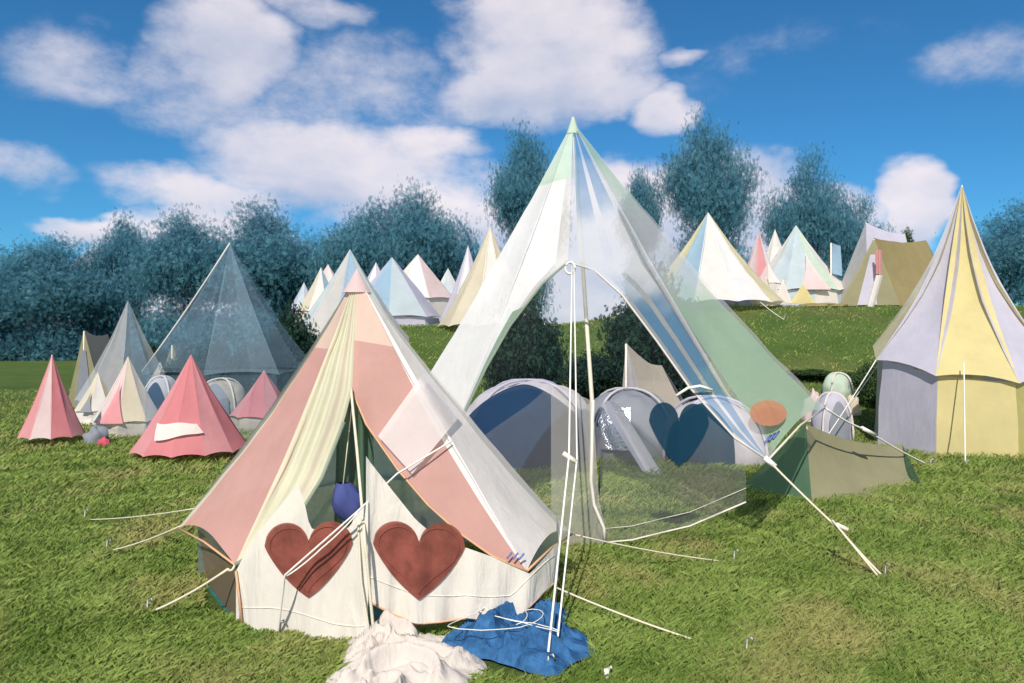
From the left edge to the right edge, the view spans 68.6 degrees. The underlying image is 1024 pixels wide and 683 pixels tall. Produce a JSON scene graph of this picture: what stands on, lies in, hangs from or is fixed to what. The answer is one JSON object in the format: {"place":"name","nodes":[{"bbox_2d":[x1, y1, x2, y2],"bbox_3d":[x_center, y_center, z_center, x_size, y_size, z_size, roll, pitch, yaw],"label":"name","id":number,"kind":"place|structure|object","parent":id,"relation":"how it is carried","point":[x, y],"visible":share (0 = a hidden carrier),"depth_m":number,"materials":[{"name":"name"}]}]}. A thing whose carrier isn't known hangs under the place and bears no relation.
{"place":"outdoors","nodes":[
{"label":"outdoors","id":0,"kind":"place"},
{"bbox_2d":[0,303,1023,681],"bbox_3d":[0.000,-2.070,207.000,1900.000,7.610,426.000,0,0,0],"label":"ground","id":1,"kind":"structure","parent":0,"point":[22,367],"depth_m":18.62,"materials":[{"name":"green plant"}]},
{"bbox_2d":[0,289,29,327],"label":"tree","id":2,"kind":"object","parent":1,"relation":"on","point":[7,315],"visible":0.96,"depth_m":62.87,"materials":[{"name":"green plant"}]},
{"bbox_2d":[22,311,68,359],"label":"tree","id":3,"kind":"object","parent":1,"relation":"on","point":[49,349],"visible":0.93,"depth_m":61.90,"materials":[{"name":"green plant"}]},
{"bbox_2d":[17,355,84,442],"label":"bell tent","id":4,"kind":"object","parent":1,"relation":"on","point":[52,415],"visible":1,"depth_m":12.29,"materials":[{"name":"fabric"}]},
{"bbox_2d":[71,297,108,335],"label":"tree","id":5,"kind":"object","parent":1,"relation":"on","point":[91,326],"visible":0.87,"depth_m":65.02,"materials":[{"name":"green plant"}]},
{"bbox_2d":[75,373,108,424],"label":"bell tent","id":6,"kind":"object","parent":1,"relation":"on","point":[91,402],"visible":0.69,"depth_m":15.23,"materials":[{"name":"white fabric"}]},
{"bbox_2d":[80,393,90,411],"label":"door","id":7,"kind":"structure","parent":6,"relation":"in","point":[86,408],"depth_m":15.08,"materials":[{"name":"fabric"}]},
{"bbox_2d":[69,330,117,407],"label":"ridge tent","id":8,"kind":"object","parent":1,"relation":"on","point":[95,356],"visible":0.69,"depth_m":18.82,"materials":[{"name":"beige fabric"}]},
{"bbox_2d":[75,350,89,407],"bbox_3d":[-10.555,0.943,18.507,0.815,1.464,0.025,0,0,33],"label":"door","id":9,"kind":"structure","parent":8,"relation":"in","point":[83,385],"depth_m":18.55,"materials":[{"name":"fabric"}]},
{"bbox_2d":[82,424,109,443],"bbox_3d":[-6.966,1.557,12.593,0.429,0.336,0.354,0,0,0],"label":"luggage pile","id":10,"kind":"object","parent":1,"relation":"on","point":[95,433],"visible":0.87,"depth_m":12.51,"materials":[{"name":"fabric"}]},
{"bbox_2d":[97,437,110,445],"bbox_3d":[-6.637,1.635,12.203,0.227,0.176,0.176,0,0,0],"label":"red bag","id":11,"kind":"object","parent":1,"relation":"on","point":[104,440],"visible":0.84,"depth_m":12.16,"materials":[{"name":"fabric"}]},
{"bbox_2d":[103,301,136,358],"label":"tree","id":12,"kind":"object","parent":1,"relation":"on","point":[126,349],"visible":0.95,"depth_m":67.87,"materials":[{"name":"grey plant"}]},
{"bbox_2d":[92,357,157,436],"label":"bell tent","id":13,"kind":"object","parent":1,"relation":"on","point":[128,407],"visible":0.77,"depth_m":13.67,"materials":[{"name":"beige fabric"}]},
{"bbox_2d":[98,385,122,423],"bbox_3d":[-7.212,1.108,13.458,0.371,0.715,0.404,0,0,-33],"label":"door","id":14,"kind":"structure","parent":13,"relation":"in","point":[112,415],"depth_m":13.45,"materials":[{"name":"pink fabric"}]},
{"bbox_2d":[124,340,168,386],"bbox_3d":[-10.584,1.061,21.993,1.591,2.239,1.598,0,0,-36],"label":"bush","id":15,"kind":"object","parent":1,"relation":"on","point":[140,359],"visible":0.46,"depth_m":21.64,"materials":[{"name":"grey plant"}]},
{"bbox_2d":[145,363,164,386],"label":"bell tent","id":16,"kind":"object","parent":1,"relation":"on","point":[157,372],"visible":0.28,"depth_m":18.91,"materials":[{"name":"beige fabric"}]},
{"bbox_2d":[145,375,174,409],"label":"dome tent","id":17,"kind":"object","parent":1,"relation":"on","point":[158,388],"visible":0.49,"depth_m":15.23,"materials":[{"name":"grey fabric"}]},
{"bbox_2d":[147,382,164,409],"bbox_3d":[-7.233,1.266,15.148,0.492,0.874,0.168,0,0,0],"label":"door","id":18,"kind":"structure","parent":17,"relation":"in","point":[155,393],"depth_m":15.15,"materials":[{"name":"blue fabric"}]},
{"bbox_2d":[155,299,191,357],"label":"tree","id":19,"kind":"object","parent":1,"relation":"on","point":[187,332],"visible":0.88,"depth_m":61.76,"materials":[{"name":"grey plant"}]},
{"bbox_2d":[165,345,181,371],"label":"ridge tent","id":20,"kind":"object","parent":1,"relation":"on","point":[173,351],"visible":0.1,"depth_m":21.00,"materials":[{"name":"beige fabric"}]},
{"bbox_2d":[159,347,198,380],"bbox_3d":[-8.033,1.137,18.497,1.274,2.040,1.473,0,0,0],"label":"bush","id":21,"kind":"object","parent":1,"relation":"on","point":[173,369],"visible":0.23,"depth_m":18.27,"materials":[{"name":"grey plant"}]},
{"bbox_2d":[141,243,230,372],"bbox_3d":[-5.451,-0.095,14.498,3.079,3.634,3.085,0,0,-28],"label":"bell tent","id":22,"kind":"object","parent":1,"relation":"on","point":[177,322],"visible":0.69,"depth_m":14.45,"materials":[{"name":"white fabric"}]},
{"bbox_2d":[129,355,245,457],"bbox_3d":[-4.704,0.939,11.004,1.638,1.493,1.637,0,0,0],"label":"bell tent","id":23,"kind":"object","parent":1,"relation":"on","point":[191,398],"visible":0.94,"depth_m":10.64,"materials":[{"name":"fabric"}]},
{"bbox_2d":[154,423,203,440],"bbox_3d":[-4.622,1.245,10.384,0.646,0.234,0.180,0,0,-2],"label":"white cloth","id":24,"kind":"object","parent":23,"relation":"on","point":[166,431],"visible":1,"depth_m":10.38,"materials":[{"name":"fabric"}]},
{"bbox_2d":[193,336,245,382],"bbox_3d":[-6.886,1.021,17.537,1.358,2.374,1.346,0,0,0],"label":"bush","id":25,"kind":"object","parent":1,"relation":"on","point":[213,363],"visible":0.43,"depth_m":17.30,"materials":[{"name":"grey plant"}]},
{"bbox_2d":[207,377,245,417],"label":"dome tent","id":26,"kind":"object","parent":1,"relation":"on","point":[230,395],"visible":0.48,"depth_m":16.65,"materials":[{"name":"beige fabric"}]},
{"bbox_2d":[209,384,228,414],"bbox_3d":[-6.573,1.314,16.498,0.702,0.763,0.239,0,0,0],"label":"door","id":27,"kind":"structure","parent":26,"relation":"in","point":[217,390],"depth_m":16.50,"materials":[{"name":"fabric"}]},
{"bbox_2d":[228,341,259,393],"bbox_3d":[-6.298,1.063,18.021,1.486,2.165,1.479,0,0,-44],"label":"bush","id":28,"kind":"object","parent":1,"relation":"on","point":[248,382],"visible":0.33,"depth_m":17.61,"materials":[{"name":"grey plant"}]},
{"bbox_2d":[226,295,281,354],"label":"tree","id":29,"kind":"object","parent":1,"relation":"on","point":[265,319],"visible":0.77,"depth_m":64.92,"materials":[{"name":"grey plant"}]},
{"bbox_2d":[229,371,279,431],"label":"bell tent","id":30,"kind":"object","parent":1,"relation":"on","point":[252,408],"visible":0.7,"depth_m":14.65,"materials":[{"name":"fabric"}]},
{"bbox_2d":[241,298,319,391],"bbox_3d":[-4.980,0.694,17.017,2.136,3.481,1.859,0,0,0],"label":"bush","id":31,"kind":"object","parent":1,"relation":"on","point":[287,344],"visible":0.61,"depth_m":16.51,"materials":[{"name":"green plant"}]},
{"bbox_2d":[292,283,307,312],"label":"bell tent","id":32,"kind":"object","parent":1,"relation":"on","point":[301,294],"visible":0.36,"depth_m":27.81,"materials":[{"name":"white fabric"}]},
{"bbox_2d":[298,268,328,318],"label":"bell tent","id":33,"kind":"object","parent":1,"relation":"on","point":[318,286],"visible":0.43,"depth_m":25.66,"materials":[{"name":"beige fabric"}]},
{"bbox_2d":[323,265,333,281],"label":"bell tent","id":34,"kind":"object","parent":1,"relation":"on","point":[328,272],"visible":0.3,"depth_m":32.80,"materials":[{"name":"white fabric"}]},
{"bbox_2d":[304,250,409,342],"bbox_3d":[-4.319,-0.383,20.002,3.609,4.132,3.726,0,0,0],"label":"bell tent","id":35,"kind":"object","parent":1,"relation":"on","point":[323,308],"visible":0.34,"depth_m":19.57,"materials":[{"name":"white fabric"}]},
{"bbox_2d":[367,263,379,282],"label":"bell tent","id":36,"kind":"object","parent":1,"relation":"on","point":[375,271],"visible":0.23,"depth_m":32.80,"materials":[{"name":"white fabric"}]},
{"bbox_2d":[325,623,486,682],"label":"white sheet","id":37,"kind":"object","parent":1,"relation":"on","point":[393,656],"visible":0.98,"depth_m":3.74,"materials":[{"name":"fabric"}]},
{"bbox_2d":[363,610,418,647],"bbox_3d":[-0.677,1.589,4.194,0.328,0.182,0.556,0,0,0],"label":"white sheet","id":38,"kind":"object","parent":37,"relation":"on","point":[402,625],"visible":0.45,"depth_m":4.18,"materials":[{"name":"fabric"}]},
{"bbox_2d":[371,258,440,325],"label":"bell tent","id":39,"kind":"object","parent":1,"relation":"on","point":[398,291],"visible":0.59,"depth_m":26.16,"materials":[{"name":"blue fabric"}]},
{"bbox_2d":[84,269,753,651],"bbox_3d":[-1.430,0.619,5.374,6.006,2.268,2.276,0,0,13],"label":"bell tent","id":40,"kind":"object","parent":1,"relation":"on","point":[434,477],"visible":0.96,"depth_m":4.70,"materials":[{"name":"fabric"}]},
{"bbox_2d":[236,486,367,639],"bbox_3d":[-1.233,1.284,4.307,0.917,0.908,0.077,0,0,19],"label":"door panel","id":41,"kind":"structure","parent":40,"relation":"in","point":[324,597],"depth_m":4.29,"materials":[{"name":"white fabric"}]},
{"bbox_2d":[332,409,363,522],"bbox_3d":[-1.081,0.798,4.857,0.196,0.752,0.223,0,0,-35],"label":"stuff sack","id":42,"kind":"object","parent":40,"relation":"hanging from","point":[346,502],"visible":0.77,"depth_m":4.79,"materials":[{"name":"fabric"}]},
{"bbox_2d":[366,457,558,624],"bbox_3d":[-0.229,1.135,4.323,1.201,0.991,0.234,0,0,-22],"label":"door panel","id":43,"kind":"structure","parent":40,"relation":"in","point":[421,575],"depth_m":4.24,"materials":[{"name":"white fabric"}]},
{"bbox_2d":[395,255,450,321],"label":"bell tent","id":44,"kind":"object","parent":1,"relation":"on","point":[425,280],"visible":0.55,"depth_m":29.22,"materials":[{"name":"white fabric"}]},
{"bbox_2d":[441,269,454,293],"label":"bell tent","id":45,"kind":"object","parent":1,"relation":"on","point":[448,281],"visible":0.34,"depth_m":32.73,"materials":[{"name":"white fabric"}]},
{"bbox_2d":[440,247,472,318],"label":"bell tent","id":46,"kind":"object","parent":1,"relation":"on","point":[467,264],"visible":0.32,"depth_m":25.81,"materials":[{"name":"white fabric"}]},
{"bbox_2d":[438,227,524,326],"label":"bell tent","id":47,"kind":"object","parent":1,"relation":"on","point":[488,254],"visible":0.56,"depth_m":21.53,"materials":[{"name":"beige fabric"}]},
{"bbox_2d":[0,469,1023,682],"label":"grass","id":48,"kind":"structure","parent":1,"relation":"on","point":[917,631],"depth_m":4.93,"materials":[{"name":"green plant"}]},
{"bbox_2d":[441,598,593,676],"bbox_3d":[-0.001,1.588,4.253,0.896,0.184,0.986,0,0,0],"label":"crumpled tarp","id":49,"kind":"object","parent":1,"relation":"on","point":[524,648],"visible":0.84,"depth_m":4.03,"materials":[{"name":"blue plastic"}]},
{"bbox_2d":[447,607,558,631],"bbox_3d":[-0.046,1.525,4.120,0.601,0.021,0.324,0,0,0],"label":"thin cord","id":50,"kind":"object","parent":49,"relation":"on","point":[510,620],"visible":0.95,"depth_m":4.05,"materials":[{"name":"white fabric"}]},
{"bbox_2d":[481,289,573,390],"bbox_3d":[0.149,0.553,14.189,2.018,3.607,1.977,0,0,0],"label":"bush","id":51,"kind":"object","parent":1,"relation":"on","point":[529,347],"visible":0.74,"depth_m":13.76,"materials":[{"name":"green plant"}]},
{"bbox_2d":[467,379,602,470],"bbox_3d":[0.224,1.127,10.879,2.185,1.178,2.226,0,0,0],"label":"dome tent","id":52,"kind":"object","parent":1,"relation":"on","point":[520,423],"visible":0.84,"depth_m":10.01,"materials":[{"name":"grey fabric"}]},
{"bbox_2d":[469,384,586,470],"bbox_3d":[0.142,1.137,10.081,1.728,1.088,0.630,0,0,0],"label":"door","id":53,"kind":"structure","parent":52,"relation":"in","point":[525,423],"depth_m":9.94,"materials":[{"name":"blue fabric"}]},
{"bbox_2d":[563,348,618,402],"bbox_3d":[1.652,0.864,15.505,1.518,1.466,1.599,0,0,0],"label":"bush","id":54,"kind":"object","parent":1,"relation":"on","point":[601,384],"visible":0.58,"depth_m":15.15,"materials":[{"name":"green plant"}]},
{"bbox_2d":[604,665,611,678],"bbox_3d":[0.481,1.663,3.768,0.040,0.078,0.037,0,0,0],"label":"tent peg","id":55,"kind":"object","parent":1,"relation":"on","point":[606,670],"visible":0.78,"depth_m":3.76,"materials":[{"name":"white plastic"}]},
{"bbox_2d":[587,387,663,460],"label":"dome tent","id":56,"kind":"object","parent":1,"relation":"on","point":[636,404],"visible":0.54,"depth_m":10.67,"materials":[{"name":"fabric"}]},
{"bbox_2d":[598,407,630,450],"bbox_3d":[1.454,1.230,10.646,0.529,0.596,0.225,0,0,25],"label":"foil window","id":57,"kind":"structure","parent":56,"relation":"in","point":[610,438],"depth_m":10.61,"materials":[{"name":"silver metal"}]},
{"bbox_2d":[601,401,661,474],"bbox_3d":[1.603,1.313,9.757,0.267,1.007,1.155,0,0,-28],"label":"awning","id":58,"kind":"object","parent":56,"relation":"attached to","point":[629,435],"visible":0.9,"depth_m":9.84,"materials":[{"name":"grey fabric"}]},
{"bbox_2d":[593,261,710,402],"bbox_3d":[2.853,0.309,14.559,2.598,4.043,2.454,0,0,0],"label":"bush","id":59,"kind":"object","parent":1,"relation":"on","point":[629,328],"visible":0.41,"depth_m":14.14,"materials":[{"name":"green plant"}]},
{"bbox_2d":[622,343,685,407],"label":"ridge tent","id":60,"kind":"object","parent":1,"relation":"on","point":[640,372],"visible":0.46,"depth_m":12.43,"materials":[{"name":"beige fabric"}]},
{"bbox_2d":[431,117,933,659],"bbox_3d":[2.760,-0.224,7.713,7.717,4.042,5.278,0,0,-22],"label":"bell tent","id":61,"kind":"object","parent":1,"relation":"on","point":[775,399],"visible":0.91,"depth_m":7.01,"materials":[{"name":"white fabric"}]},
{"bbox_2d":[663,395,768,466],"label":"dome tent","id":62,"kind":"object","parent":1,"relation":"on","point":[718,443],"visible":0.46,"depth_m":10.17,"materials":[{"name":"grey fabric"}]},
{"bbox_2d":[665,403,734,466],"bbox_3d":[2.589,1.279,10.322,0.969,0.840,0.398,0,0,27],"label":"door","id":63,"kind":"structure","parent":62,"relation":"in","point":[716,445],"depth_m":10.11,"materials":[{"name":"blue fabric"}]},
{"bbox_2d":[679,213,786,319],"bbox_3d":[6.241,-2.217,23.098,5.952,3.472,6.018,0,0,0],"label":"bell tent","id":64,"kind":"object","parent":1,"relation":"on","point":[719,266],"visible":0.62,"depth_m":21.96,"materials":[{"name":"white fabric"}]},
{"bbox_2d":[748,233,769,276],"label":"bell tent","id":65,"kind":"object","parent":1,"relation":"on","point":[758,261],"visible":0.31,"depth_m":30.77,"materials":[{"name":"pink fabric"}]},
{"bbox_2d":[761,277,772,305],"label":"ridge tent","id":66,"kind":"object","parent":1,"relation":"on","point":[766,281],"visible":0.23,"depth_m":25.17,"materials":[{"name":"beige fabric"}]},
{"bbox_2d":[759,263,779,293],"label":"bell tent","id":67,"kind":"object","parent":1,"relation":"on","point":[772,278],"visible":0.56,"depth_m":26.72,"materials":[{"name":"white fabric"}]},
{"bbox_2d":[766,230,781,261],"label":"bell tent","id":68,"kind":"object","parent":1,"relation":"on","point":[774,247],"visible":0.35,"depth_m":35.79,"materials":[{"name":"white fabric"}]},
{"bbox_2d":[777,280,790,304],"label":"ridge tent","id":69,"kind":"object","parent":1,"relation":"on","point":[782,294],"visible":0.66,"depth_m":25.59,"materials":[{"name":"white fabric"}]},
{"bbox_2d":[774,303,805,305],"bbox_3d":[8.941,-1.122,23.214,2.044,0.139,1.563,0,0,0],"label":"blue tarpaulin","id":70,"kind":"object","parent":1,"relation":"on","point":[793,304],"visible":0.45,"depth_m":22.89,"materials":[{"name":"purple fabric"}]},
{"bbox_2d":[791,284,814,302],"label":"ridge tent","id":71,"kind":"object","parent":1,"relation":"on","point":[803,295],"visible":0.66,"depth_m":25.08,"materials":[{"name":"yellow fabric"}]},
{"bbox_2d":[769,226,842,303],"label":"bell tent","id":72,"kind":"object","parent":1,"relation":"on","point":[796,263],"visible":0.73,"depth_m":26.92,"materials":[{"name":"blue fabric"}]},
{"bbox_2d":[803,254,830,289],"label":"door","id":73,"kind":"structure","parent":72,"relation":"in","point":[812,280],"depth_m":26.36,"materials":[{"name":"fabric"}]},
{"bbox_2d":[785,368,834,377],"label":"bush","id":74,"kind":"object","parent":1,"relation":"on","point":[807,372],"visible":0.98,"depth_m":16.31,"materials":[{"name":"green plant"}]},
{"bbox_2d":[801,388,818,421],"bbox_3d":[5.734,1.192,14.190,0.540,0.626,0.471,0,0,0],"label":"clothes bundle","id":75,"kind":"object","parent":1,"relation":"on","point":[814,395],"visible":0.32,"depth_m":14.11,"materials":[{"name":"pink fabric"}]},
{"bbox_2d":[797,303,847,306],"bbox_3d":[9.203,-1.091,22.280,1.448,0.131,1.134,0,0,20],"label":"brown rug","id":76,"kind":"object","parent":1,"relation":"on","point":[820,304],"visible":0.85,"depth_m":21.92,"materials":[{"name":"beige fabric"}]},
{"bbox_2d":[741,424,923,501],"bbox_3d":[4.147,1.337,8.921,2.948,0.803,1.185,0,0,-34],"label":"ridge tent","id":77,"kind":"object","parent":1,"relation":"on","point":[811,462],"visible":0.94,"depth_m":8.52,"materials":[{"name":"green fabric"}]},
{"bbox_2d":[810,391,854,440],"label":"dome tent","id":78,"kind":"object","parent":1,"relation":"on","point":[824,420],"visible":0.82,"depth_m":12.77,"materials":[{"name":"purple fabric"}]},
{"bbox_2d":[830,401,849,439],"bbox_3d":[5.547,1.344,12.692,0.351,0.654,0.115,0,0,0],"label":"door","id":79,"kind":"structure","parent":78,"relation":"in","point":[841,429],"depth_m":12.67,"materials":[{"name":"fabric"}]},
{"bbox_2d":[830,243,841,289],"bbox_3d":[11.656,-2.332,27.000,0.396,2.427,0.120,0,0,0],"label":"feather flag","id":80,"kind":"object","parent":1,"relation":"on","point":[835,261],"visible":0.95,"depth_m":27.01,"materials":[{"name":"fabric"}]},
{"bbox_2d":[818,371,856,383],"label":"bush","id":81,"kind":"object","parent":1,"relation":"on","point":[849,374],"visible":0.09,"depth_m":16.10,"materials":[{"name":"green plant"}]},
{"bbox_2d":[821,372,854,398],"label":"dome tent","id":82,"kind":"object","parent":1,"relation":"on","point":[839,382],"visible":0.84,"depth_m":15.32,"materials":[{"name":"green fabric"}]},
{"bbox_2d":[847,394,861,415],"bbox_3d":[6.638,1.228,14.604,0.308,0.409,0.226,0,0,0],"label":"clothes bundle","id":83,"kind":"object","parent":1,"relation":"on","point":[854,406],"visible":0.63,"depth_m":14.52,"materials":[{"name":"beige fabric"}]},
{"bbox_2d":[851,359,877,408],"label":"bush","id":84,"kind":"object","parent":1,"relation":"on","point":[867,393],"visible":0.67,"depth_m":14.89,"materials":[{"name":"green plant"}]},
{"bbox_2d":[839,222,906,299],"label":"ridge tent","id":85,"kind":"object","parent":1,"relation":"on","point":[869,233],"visible":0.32,"depth_m":26.10,"materials":[{"name":"white fabric"}]},
{"bbox_2d":[867,275,882,306],"bbox_3d":[10.588,-1.416,21.884,0.520,1.056,0.090,0,0,0],"label":"white towel","id":86,"kind":"object","parent":1,"relation":"on","point":[875,290],"visible":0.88,"depth_m":21.89,"materials":[{"name":"fabric"}]},
{"bbox_2d":[876,250,881,273],"bbox_3d":[10.728,-2.323,21.925,0.183,0.710,0.096,0,0,-41],"label":"pink towel","id":87,"kind":"object","parent":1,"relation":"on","point":[878,261],"visible":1,"depth_m":21.91,"materials":[{"name":"pink fabric"}]},
{"bbox_2d":[840,238,932,305],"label":"ridge tent","id":88,"kind":"object","parent":1,"relation":"on","point":[905,265],"visible":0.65,"depth_m":22.42,"materials":[{"name":"beige fabric"}]},
{"bbox_2d":[858,255,876,304],"bbox_3d":[10.536,-1.829,22.065,0.780,1.518,0.316,0,0,-34],"label":"door","id":89,"kind":"structure","parent":88,"relation":"in","point":[870,274],"depth_m":22.14,"materials":[{"name":"white fabric"}]},
{"bbox_2d":[900,226,914,241],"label":"tree","id":90,"kind":"object","parent":1,"relation":"on","point":[908,234],"visible":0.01,"depth_m":47.79,"materials":[{"name":"green plant"}]},
{"bbox_2d":[829,185,1023,466],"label":"bell tent","id":91,"kind":"object","parent":1,"relation":"on","point":[948,346],"visible":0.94,"depth_m":11.58,"materials":[{"name":"yellow fabric"}]},
{"bbox_2d":[995,263,1023,303],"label":"tree","id":92,"kind":"object","parent":1,"relation":"on","point":[1010,290],"visible":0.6,"depth_m":59.97,"materials":[{"name":"green plant"}]},
{"bbox_2d":[0,0,1023,341],"label":"sky","id":93,"kind":"structure","parent":0,"point":[141,140],"materials":[{"name":"blue"}]}
]}

